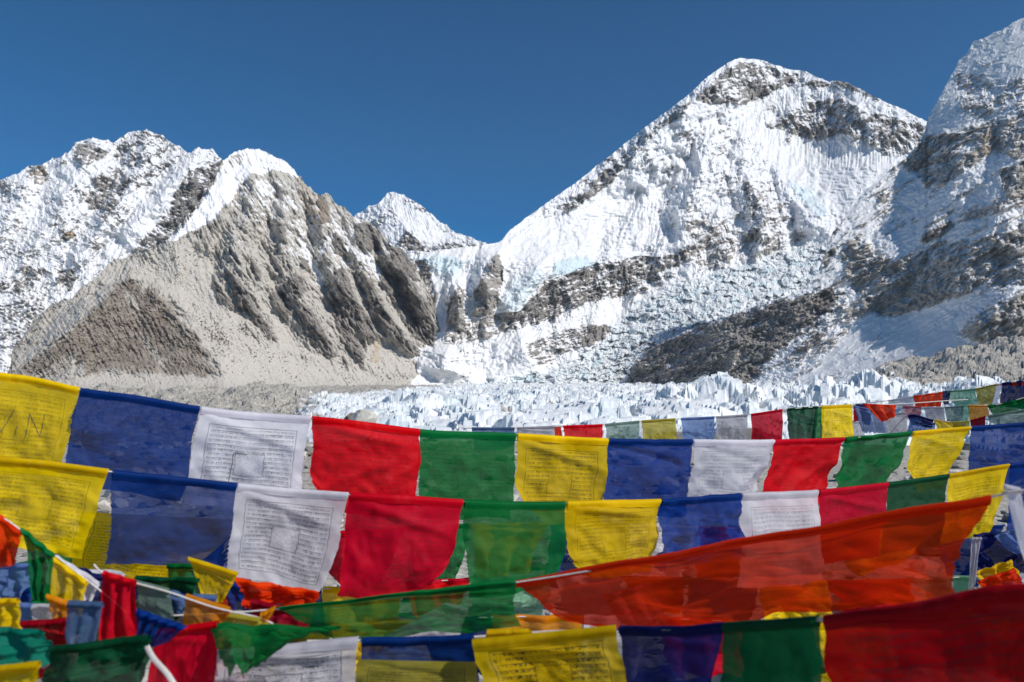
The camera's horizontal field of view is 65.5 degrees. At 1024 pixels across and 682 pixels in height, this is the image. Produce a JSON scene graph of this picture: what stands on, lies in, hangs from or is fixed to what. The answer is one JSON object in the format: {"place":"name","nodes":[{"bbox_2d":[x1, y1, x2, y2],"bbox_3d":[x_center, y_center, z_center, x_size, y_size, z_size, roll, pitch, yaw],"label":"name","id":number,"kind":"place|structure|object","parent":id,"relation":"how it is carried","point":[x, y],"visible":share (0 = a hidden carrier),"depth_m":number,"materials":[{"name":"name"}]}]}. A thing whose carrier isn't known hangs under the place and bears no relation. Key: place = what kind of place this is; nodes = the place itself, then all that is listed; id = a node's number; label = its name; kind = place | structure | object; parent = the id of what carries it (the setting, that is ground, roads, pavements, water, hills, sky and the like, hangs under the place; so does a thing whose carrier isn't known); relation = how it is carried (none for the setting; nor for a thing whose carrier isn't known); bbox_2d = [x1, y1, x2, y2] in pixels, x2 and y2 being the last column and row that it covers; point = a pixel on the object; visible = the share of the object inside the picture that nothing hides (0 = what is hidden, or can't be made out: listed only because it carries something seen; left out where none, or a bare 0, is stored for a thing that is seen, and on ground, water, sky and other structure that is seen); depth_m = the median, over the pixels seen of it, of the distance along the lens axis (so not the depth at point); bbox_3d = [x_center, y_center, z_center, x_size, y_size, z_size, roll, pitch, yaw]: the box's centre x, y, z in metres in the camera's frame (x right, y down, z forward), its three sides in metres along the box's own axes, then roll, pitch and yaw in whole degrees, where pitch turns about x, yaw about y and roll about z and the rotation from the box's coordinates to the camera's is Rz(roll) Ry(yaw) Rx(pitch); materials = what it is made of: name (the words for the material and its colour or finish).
{"place":"outdoors","nodes":[
{"label":"outdoors","id":0,"kind":"place"},
{"bbox_2d":[4,518,100,591],"bbox_3d":[-0.861,0.407,1.474,0.310,0.195,0.003,0,-4,0],"label":"cord","id":1,"kind":"object","parent":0,"point":[69,566],"visible":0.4,"depth_m":1.47,"materials":[{"name":"fabric"}]},
{"bbox_2d":[0,514,21,567],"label":"prayer flag","id":2,"kind":"object","parent":1,"relation":"hanging from","point":[10,534],"visible":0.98,"depth_m":1.47,"materials":[{"name":"fabric"}]},
{"bbox_2d":[0,598,21,628],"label":"prayer flag","id":3,"kind":"object","parent":1,"relation":"hanging from","point":[10,612],"visible":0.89,"depth_m":1.35,"materials":[{"name":"yellow fabric"}]},
{"bbox_2d":[20,527,54,603],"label":"prayer flag","id":4,"kind":"object","parent":1,"relation":"hanging from","point":[41,556],"visible":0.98,"depth_m":1.45,"materials":[{"name":"green fabric"}]},
{"bbox_2d":[46,594,67,618],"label":"prayer flag","id":5,"kind":"object","parent":1,"relation":"hanging from","point":[58,608],"visible":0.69,"depth_m":1.39,"materials":[{"name":"orange fabric"}]},
{"bbox_2d":[50,557,87,600],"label":"prayer flag","id":6,"kind":"object","parent":1,"relation":"hanging from","point":[67,583],"visible":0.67,"depth_m":1.47,"materials":[{"name":"yellow fabric"}]},
{"bbox_2d":[0,129,222,372],"bbox_3d":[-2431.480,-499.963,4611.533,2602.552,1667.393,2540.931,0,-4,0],"label":"snow mountain","id":7,"kind":"structure","parent":0,"point":[77,217],"depth_m":4198.81,"materials":[{"name":"white snow"}]},
{"bbox_2d":[145,644,175,681],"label":"cord","id":8,"kind":"object","parent":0,"point":[161,667],"visible":1,"depth_m":1.14,"materials":[{"name":"fabric"}]},
{"bbox_2d":[41,635,150,681],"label":"prayer flag","id":9,"kind":"object","parent":8,"relation":"hanging from","point":[123,659],"visible":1,"depth_m":1.17,"materials":[{"name":"green fabric"}]},
{"bbox_2d":[93,564,273,623],"bbox_3d":[-0.567,0.447,1.391,0.333,0.114,0.003,0,-4,0],"label":"cord","id":10,"kind":"object","parent":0,"point":[163,590],"visible":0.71,"depth_m":1.39,"materials":[{"name":"fabric"}]},
{"bbox_2d":[99,570,137,639],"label":"prayer flag","id":11,"kind":"object","parent":10,"relation":"hanging from","point":[119,608],"visible":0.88,"depth_m":1.37,"materials":[{"name":"red fabric"}]},
{"bbox_2d":[135,580,174,620],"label":"prayer flag","id":12,"kind":"object","parent":10,"relation":"hanging from","point":[155,601],"visible":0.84,"depth_m":1.41,"materials":[{"name":"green fabric"}]},
{"bbox_2d":[183,593,230,624],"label":"prayer flag","id":13,"kind":"object","parent":10,"relation":"hanging from","point":[194,613],"visible":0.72,"depth_m":1.41,"materials":[{"name":"orange fabric"}]},
{"bbox_2d":[215,636,358,681],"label":"prayer flag","id":14,"kind":"object","parent":10,"relation":"hanging from","point":[330,660],"visible":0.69,"depth_m":1.39,"materials":[{"name":"white fabric"}]},
{"bbox_2d":[8,148,445,389],"bbox_3d":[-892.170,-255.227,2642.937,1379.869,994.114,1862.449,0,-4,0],"label":"rocky mountain","id":15,"kind":"structure","parent":0,"point":[258,265],"depth_m":2468.26,"materials":[{"name":"grey stone"}]},
{"bbox_2d":[355,192,486,251],"bbox_3d":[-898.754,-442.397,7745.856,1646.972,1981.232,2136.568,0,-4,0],"label":"distant peak","id":16,"kind":"structure","parent":0,"point":[402,221],"depth_m":7326.67,"materials":[{"name":"white snow"}]},
{"bbox_2d":[15,438,1008,681],"bbox_3d":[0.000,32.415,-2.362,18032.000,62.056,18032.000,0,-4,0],"label":"ground","id":17,"kind":"structure","parent":0,"point":[463,568],"depth_m":16.13,"materials":[{"name":"grey stone"}]},
{"bbox_2d":[0,0,1023,243],"label":"sky","id":18,"kind":"structure","parent":0,"point":[480,113],"materials":[{"name":"blue"}]},
{"bbox_2d":[68,335,1023,446],"bbox_3d":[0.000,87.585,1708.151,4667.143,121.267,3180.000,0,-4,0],"label":"glacier","id":19,"kind":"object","parent":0,"point":[457,407],"visible":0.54,"depth_m":406.11,"materials":[{"name":"white ice"}]},
{"bbox_2d":[472,625,626,681],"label":"prayer flag","id":20,"kind":"object","parent":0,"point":[590,654],"visible":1,"depth_m":1.31,"materials":[{"name":"yellow fabric"}]},
{"bbox_2d":[307,617,822,641],"bbox_3d":[0.213,0.418,1.268,1.236,0.246,0.221,-2,-5,29],"label":"cord","id":21,"kind":"object","parent":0,"point":[484,636],"visible":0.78,"depth_m":1.45,"materials":[{"name":"fabric"}]},
{"bbox_2d":[355,659,477,681],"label":"prayer flag","id":22,"kind":"object","parent":21,"relation":"hanging from","point":[402,671],"visible":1,"depth_m":1.42,"materials":[{"name":"yellow fabric"}]},
{"bbox_2d":[361,634,478,681],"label":"prayer flag","id":23,"kind":"object","parent":21,"relation":"hanging from","point":[457,648],"visible":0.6,"depth_m":1.47,"materials":[{"name":"blue fabric"}]},
{"bbox_2d":[618,622,723,681],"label":"prayer flag","id":24,"kind":"object","parent":21,"relation":"hanging from","point":[669,653],"visible":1,"depth_m":1.33,"materials":[{"name":"blue fabric"}]},
{"bbox_2d":[720,615,821,681],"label":"prayer flag","id":25,"kind":"object","parent":21,"relation":"hanging from","point":[777,650],"visible":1,"depth_m":1.17,"materials":[{"name":"green fabric"}]},
{"bbox_2d":[822,583,1023,681],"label":"prayer flag","id":26,"kind":"object","parent":21,"relation":"hanging from","point":[974,635],"visible":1,"depth_m":0.98,"materials":[{"name":"red fabric"}]},
{"bbox_2d":[174,489,1023,615],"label":"cord","id":27,"kind":"object","parent":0,"point":[1007,492],"visible":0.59,"depth_m":1.58,"materials":[{"name":"fabric"}]},
{"bbox_2d":[0,660,41,681],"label":"prayer flag","id":28,"kind":"object","parent":27,"relation":"hanging from","point":[23,672],"visible":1,"depth_m":1.09,"materials":[{"name":"yellow fabric"}]},
{"bbox_2d":[0,626,52,666],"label":"prayer flag","id":29,"kind":"object","parent":27,"relation":"hanging from","point":[21,645],"visible":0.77,"depth_m":1.22,"materials":[{"name":"teal fabric"}]},
{"bbox_2d":[19,617,66,645],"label":"prayer flag","id":30,"kind":"object","parent":27,"relation":"hanging from","point":[53,629],"visible":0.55,"depth_m":1.32,"materials":[{"name":"red fabric"}]},
{"bbox_2d":[65,600,103,643],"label":"prayer flag","id":31,"kind":"object","parent":27,"relation":"hanging from","point":[82,621],"visible":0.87,"depth_m":1.29,"materials":[{"name":"blue fabric"}]},
{"bbox_2d":[135,608,186,646],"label":"prayer flag","id":32,"kind":"object","parent":27,"relation":"hanging from","point":[159,629],"visible":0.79,"depth_m":1.23,"materials":[{"name":"blue fabric"}]},
{"bbox_2d":[134,575,199,621],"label":"prayer flag","id":33,"kind":"object","parent":27,"relation":"hanging from","point":[186,585],"visible":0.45,"depth_m":1.61,"materials":[{"name":"green fabric"}]},
{"bbox_2d":[147,620,219,681],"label":"prayer flag","id":34,"kind":"object","parent":27,"relation":"hanging from","point":[188,653],"visible":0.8,"depth_m":1.26,"materials":[{"name":"red fabric"}]},
{"bbox_2d":[166,563,200,593],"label":"prayer flag","id":35,"kind":"object","parent":27,"relation":"hanging from","point":[180,570],"visible":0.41,"depth_m":1.67,"materials":[{"name":"green fabric"}]},
{"bbox_2d":[170,590,216,624],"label":"prayer flag","id":36,"kind":"object","parent":27,"relation":"hanging from","point":[178,604],"visible":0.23,"depth_m":1.61,"materials":[{"name":"blue fabric"}]},
{"bbox_2d":[188,557,238,602],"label":"prayer flag","id":37,"kind":"object","parent":27,"relation":"hanging from","point":[217,580],"visible":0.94,"depth_m":1.63,"materials":[{"name":"yellow fabric"}]},
{"bbox_2d":[211,622,340,678],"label":"prayer flag","id":38,"kind":"object","parent":27,"relation":"hanging from","point":[244,648],"visible":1,"depth_m":1.26,"materials":[{"name":"green fabric"}]},
{"bbox_2d":[235,577,318,608],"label":"prayer flag","id":39,"kind":"object","parent":27,"relation":"hanging from","point":[270,592],"visible":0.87,"depth_m":1.71,"materials":[{"name":"fabric"}]},
{"bbox_2d":[250,599,308,642],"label":"prayer flag","id":40,"kind":"object","parent":27,"relation":"hanging from","point":[280,617],"visible":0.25,"depth_m":1.65,"materials":[{"name":"red fabric"}]},
{"bbox_2d":[276,580,520,638],"bbox_3d":[-0.221,0.548,1.610,0.499,0.108,0.057,1,-4,-11],"label":"prayer flag","id":41,"kind":"object","parent":27,"relation":"hanging from","point":[476,607],"visible":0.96,"depth_m":1.61,"materials":[{"name":"green fabric"}]},
{"bbox_2d":[516,495,991,627],"bbox_3d":[0.410,0.437,1.535,0.894,0.340,0.110,-2,-5,31],"label":"prayer flag","id":42,"kind":"object","parent":27,"relation":"hanging from","point":[902,555],"visible":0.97,"depth_m":1.47,"materials":[{"name":"fabric"}]},
{"bbox_2d":[1003,484,1023,557],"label":"prayer flag","id":43,"kind":"object","parent":27,"relation":"hanging from","point":[1015,502],"visible":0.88,"depth_m":1.28,"materials":[{"name":"white fabric"}]},
{"bbox_2d":[393,58,926,384],"bbox_3d":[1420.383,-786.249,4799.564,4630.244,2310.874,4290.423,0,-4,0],"label":"snow mountain","id":44,"kind":"structure","parent":0,"point":[733,187],"depth_m":3817.56,"materials":[{"name":"white snow"}]},
{"bbox_2d":[461,397,999,428],"bbox_3d":[2.588,0.522,6.207,6.095,0.266,0.282,1,-4,-17],"label":"cord","id":45,"kind":"object","parent":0,"point":[795,408],"visible":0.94,"depth_m":6.40,"materials":[{"name":"fabric"}]},
{"bbox_2d":[563,424,602,437],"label":"prayer flag","id":46,"kind":"object","parent":45,"relation":"hanging from","point":[593,430],"visible":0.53,"depth_m":5.54,"materials":[{"name":"red fabric"}]},
{"bbox_2d":[605,420,639,446],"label":"prayer flag","id":47,"kind":"object","parent":45,"relation":"hanging from","point":[625,430],"visible":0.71,"depth_m":5.62,"materials":[{"name":"green fabric"}]},
{"bbox_2d":[641,418,676,438],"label":"prayer flag","id":48,"kind":"object","parent":45,"relation":"hanging from","point":[659,429],"visible":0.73,"depth_m":5.72,"materials":[{"name":"yellow fabric"}]},
{"bbox_2d":[681,416,714,438],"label":"prayer flag","id":49,"kind":"object","parent":45,"relation":"hanging from","point":[698,427],"visible":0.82,"depth_m":5.83,"materials":[{"name":"blue fabric"}]},
{"bbox_2d":[716,414,747,439],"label":"prayer flag","id":50,"kind":"object","parent":45,"relation":"hanging from","point":[731,427],"visible":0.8,"depth_m":5.88,"materials":[{"name":"grey fabric"}]},
{"bbox_2d":[751,409,782,445],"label":"prayer flag","id":51,"kind":"object","parent":45,"relation":"hanging from","point":[766,425],"visible":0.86,"depth_m":5.89,"materials":[{"name":"red fabric"}]},
{"bbox_2d":[786,406,817,438],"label":"prayer flag","id":52,"kind":"object","parent":45,"relation":"hanging from","point":[802,422],"visible":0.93,"depth_m":5.94,"materials":[{"name":"green fabric"}]},
{"bbox_2d":[821,404,853,441],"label":"prayer flag","id":53,"kind":"object","parent":45,"relation":"hanging from","point":[837,420],"visible":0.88,"depth_m":6.03,"materials":[{"name":"yellow fabric"}]},
{"bbox_2d":[853,405,886,432],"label":"prayer flag","id":54,"kind":"object","parent":45,"relation":"hanging from","point":[869,420],"visible":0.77,"depth_m":5.77,"materials":[{"name":"blue fabric"}]},
{"bbox_2d":[621,18,1023,385],"bbox_3d":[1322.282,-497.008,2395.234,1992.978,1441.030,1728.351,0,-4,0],"label":"snow mountain","id":55,"kind":"structure","parent":0,"point":[924,255],"depth_m":2206.84,"materials":[{"name":"white snow"}]},
{"bbox_2d":[890,416,988,432],"bbox_3d":[3.168,0.486,5.039,1.449,0.264,0.105,-1,-4,17],"label":"cord","id":56,"kind":"object","parent":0,"point":[907,416],"visible":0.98,"depth_m":5.25,"materials":[{"name":"fabric"}]},
{"bbox_2d":[988,409,1023,423],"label":"prayer flag","id":57,"kind":"object","parent":56,"relation":"hanging from","point":[1015,416],"visible":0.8,"depth_m":5.00,"materials":[{"name":"teal fabric"}]},
{"bbox_2d":[856,380,1023,403],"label":"cord","id":58,"kind":"object","parent":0,"point":[913,396],"visible":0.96,"depth_m":7.07,"materials":[{"name":"fabric"}]},
{"bbox_2d":[947,388,977,405],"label":"prayer flag","id":59,"kind":"object","parent":58,"relation":"hanging from","point":[963,394],"visible":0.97,"depth_m":6.78,"materials":[{"name":"green fabric"}]},
{"bbox_2d":[1000,380,1023,402],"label":"prayer flag","id":60,"kind":"object","parent":58,"relation":"hanging from","point":[1009,392],"visible":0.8,"depth_m":6.62,"materials":[{"name":"blue fabric"}]},
{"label":"cord","id":61,"kind":"object","parent":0,"visible":0},
{"bbox_2d":[0,563,32,602],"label":"prayer flag","id":62,"kind":"object","parent":61,"relation":"hanging from","point":[15,581],"visible":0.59,"depth_m":1.59,"materials":[{"name":"blue fabric"}]},
{"bbox_2d":[0,456,108,558],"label":"prayer flag","id":63,"kind":"object","parent":61,"relation":"hanging from","point":[52,506],"visible":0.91,"depth_m":1.80,"materials":[{"name":"yellow fabric"}]},
{"bbox_2d":[72,513,167,578],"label":"prayer flag","id":64,"kind":"object","parent":61,"relation":"hanging from","point":[98,537],"visible":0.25,"depth_m":2.31,"materials":[{"name":"yellow fabric"}]},
{"bbox_2d":[101,469,236,566],"bbox_3d":[-0.829,0.437,1.937,0.308,0.264,0.044,3,-5,-39],"label":"prayer flag","id":65,"kind":"object","parent":61,"relation":"hanging from","point":[157,519],"visible":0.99,"depth_m":1.94,"materials":[{"name":"blue fabric"}]},
{"bbox_2d":[226,583,251,613],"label":"prayer flag","id":66,"kind":"object","parent":61,"relation":"hanging from","point":[234,596],"visible":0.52,"depth_m":1.76,"materials":[{"name":"blue fabric"}]},
{"bbox_2d":[223,483,348,591],"bbox_3d":[-0.590,0.511,2.076,0.319,0.292,0.048,2,-5,-23],"label":"prayer flag","id":67,"kind":"object","parent":61,"relation":"hanging from","point":[284,536],"visible":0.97,"depth_m":2.08,"materials":[{"name":"white fabric"}]},
{"bbox_2d":[335,492,463,597],"bbox_3d":[-0.298,0.558,2.175,0.368,0.298,0.068,2,-5,-31],"label":"prayer flag","id":68,"kind":"object","parent":61,"relation":"hanging from","point":[398,543],"visible":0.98,"depth_m":2.15,"materials":[{"name":"red fabric"}]},
{"bbox_2d":[458,499,566,593],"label":"prayer flag","id":69,"kind":"object","parent":61,"relation":"hanging from","point":[512,540],"visible":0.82,"depth_m":2.35,"materials":[{"name":"green fabric"}]},
{"bbox_2d":[564,499,661,567],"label":"prayer flag","id":70,"kind":"object","parent":61,"relation":"hanging from","point":[601,531],"visible":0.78,"depth_m":2.51,"materials":[{"name":"yellow fabric"}]},
{"bbox_2d":[656,493,744,554],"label":"prayer flag","id":71,"kind":"object","parent":61,"relation":"hanging from","point":[689,522],"visible":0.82,"depth_m":2.71,"materials":[{"name":"blue fabric"}]},
{"bbox_2d":[740,490,820,536],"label":"prayer flag","id":72,"kind":"object","parent":61,"relation":"hanging from","point":[766,512],"visible":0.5,"depth_m":2.90,"materials":[{"name":"white fabric"}]},
{"bbox_2d":[818,482,888,524],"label":"prayer flag","id":73,"kind":"object","parent":61,"relation":"hanging from","point":[840,504],"visible":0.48,"depth_m":3.22,"materials":[{"name":"red fabric"}]},
{"bbox_2d":[886,474,949,510],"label":"prayer flag","id":74,"kind":"object","parent":61,"relation":"hanging from","point":[901,494],"visible":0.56,"depth_m":3.67,"materials":[{"name":"green fabric"}]},
{"bbox_2d":[968,537,981,588],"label":"prayer flag","id":75,"kind":"object","parent":61,"relation":"hanging from","point":[975,544],"visible":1,"depth_m":2.55,"materials":[{"name":"grey fabric"}]},
{"bbox_2d":[947,464,1009,537],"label":"prayer flag","id":76,"kind":"object","parent":61,"relation":"hanging from","point":[975,483],"visible":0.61,"depth_m":3.78,"materials":[{"name":"yellow fabric"}]},
{"bbox_2d":[994,529,1021,553],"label":"prayer flag","id":77,"kind":"object","parent":61,"relation":"hanging from","point":[1007,539],"visible":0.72,"depth_m":2.75,"materials":[{"name":"blue fabric"}]},
{"bbox_2d":[1006,462,1023,530],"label":"prayer flag","id":78,"kind":"object","parent":61,"relation":"hanging from","point":[1016,476],"visible":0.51,"depth_m":3.81,"materials":[{"name":"blue fabric"}]},
{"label":"cord","id":79,"kind":"object","parent":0,"visible":0},
{"bbox_2d":[329,531,344,584],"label":"prayer flag","id":80,"kind":"object","parent":79,"relation":"hanging from","point":[336,565],"visible":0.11,"depth_m":3.31,"materials":[{"name":"red fabric"}]},
{"bbox_2d":[435,524,464,579],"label":"prayer flag","id":81,"kind":"object","parent":79,"relation":"hanging from","point":[451,570],"visible":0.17,"depth_m":3.50,"materials":[{"name":"green fabric"}]},
{"bbox_2d":[953,524,1004,586],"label":"prayer flag","id":82,"kind":"object","parent":79,"relation":"hanging from","point":[962,565],"visible":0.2,"depth_m":4.29,"materials":[{"name":"blue fabric"}]},
{"bbox_2d":[973,531,1023,572],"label":"prayer flag","id":83,"kind":"object","parent":79,"relation":"hanging from","point":[993,551],"visible":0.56,"depth_m":2.93,"materials":[{"name":"blue fabric"}]},
{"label":"cord","id":84,"kind":"object","parent":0,"visible":0},
{"bbox_2d":[513,591,543,614],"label":"prayer flag","id":85,"kind":"object","parent":84,"relation":"hanging from","point":[524,602],"visible":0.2,"depth_m":2.79,"materials":[{"name":"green fabric"}]},
{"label":"cord","id":86,"kind":"object","parent":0,"visible":0},
{"bbox_2d":[498,614,581,630],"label":"prayer flag","id":87,"kind":"object","parent":86,"relation":"hanging from","point":[540,622],"visible":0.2,"depth_m":2.22,"materials":[{"name":"orange fabric"}]},
{"bbox_2d":[978,568,1022,586],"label":"prayer flag","id":88,"kind":"object","parent":86,"relation":"hanging from","point":[1011,576],"visible":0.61,"depth_m":2.54,"materials":[{"name":"fabric"}]},
{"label":"cord","id":89,"kind":"object","parent":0,"visible":0},
{"bbox_2d":[0,372,79,461],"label":"prayer flag","id":90,"kind":"object","parent":89,"relation":"hanging from","point":[35,413],"visible":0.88,"depth_m":2.02,"materials":[{"name":"yellow fabric"}]},
{"bbox_2d":[64,388,199,489],"bbox_3d":[-1.009,0.280,2.115,0.336,0.311,0.050,3,-5,-36],"label":"prayer flag","id":91,"kind":"object","parent":89,"relation":"hanging from","point":[110,431],"visible":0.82,"depth_m":2.11,"materials":[{"name":"blue fabric"}]},
{"bbox_2d":[187,406,310,508],"bbox_3d":[-0.749,0.344,2.261,0.345,0.317,0.037,2,-5,-23],"label":"prayer flag","id":92,"kind":"object","parent":89,"relation":"hanging from","point":[255,448],"visible":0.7,"depth_m":2.26,"materials":[{"name":"white fabric"}]},
{"bbox_2d":[307,416,420,512],"bbox_3d":[-0.436,0.381,2.383,0.355,0.315,0.050,2,-5,-27],"label":"prayer flag","id":93,"kind":"object","parent":89,"relation":"hanging from","point":[353,456],"visible":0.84,"depth_m":2.37,"materials":[{"name":"red fabric"}]},
{"bbox_2d":[418,429,516,519],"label":"prayer flag","id":94,"kind":"object","parent":89,"relation":"hanging from","point":[467,465],"visible":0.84,"depth_m":2.55,"materials":[{"name":"green fabric"}]},
{"bbox_2d":[515,433,608,519],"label":"prayer flag","id":95,"kind":"object","parent":89,"relation":"hanging from","point":[559,468],"visible":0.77,"depth_m":2.73,"materials":[{"name":"yellow fabric"}]},
{"bbox_2d":[602,438,693,514],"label":"prayer flag","id":96,"kind":"object","parent":89,"relation":"hanging from","point":[649,468],"visible":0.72,"depth_m":2.85,"materials":[{"name":"blue fabric"}]},
{"bbox_2d":[687,439,774,501],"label":"prayer flag","id":97,"kind":"object","parent":89,"relation":"hanging from","point":[721,466],"visible":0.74,"depth_m":3.00,"materials":[{"name":"white fabric"}]},
{"bbox_2d":[762,437,844,503],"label":"prayer flag","id":98,"kind":"object","parent":89,"relation":"hanging from","point":[803,464],"visible":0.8,"depth_m":3.41,"materials":[{"name":"red fabric"}]},
{"bbox_2d":[836,431,912,487],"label":"prayer flag","id":99,"kind":"object","parent":89,"relation":"hanging from","point":[872,459],"visible":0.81,"depth_m":3.65,"materials":[{"name":"green fabric"}]},
{"bbox_2d":[907,426,971,478],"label":"prayer flag","id":100,"kind":"object","parent":89,"relation":"hanging from","point":[934,452],"visible":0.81,"depth_m":4.10,"materials":[{"name":"yellow fabric"}]},
{"bbox_2d":[968,422,1023,484],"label":"prayer flag","id":101,"kind":"object","parent":89,"relation":"hanging from","point":[995,444],"visible":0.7,"depth_m":4.27,"materials":[{"name":"blue fabric"}]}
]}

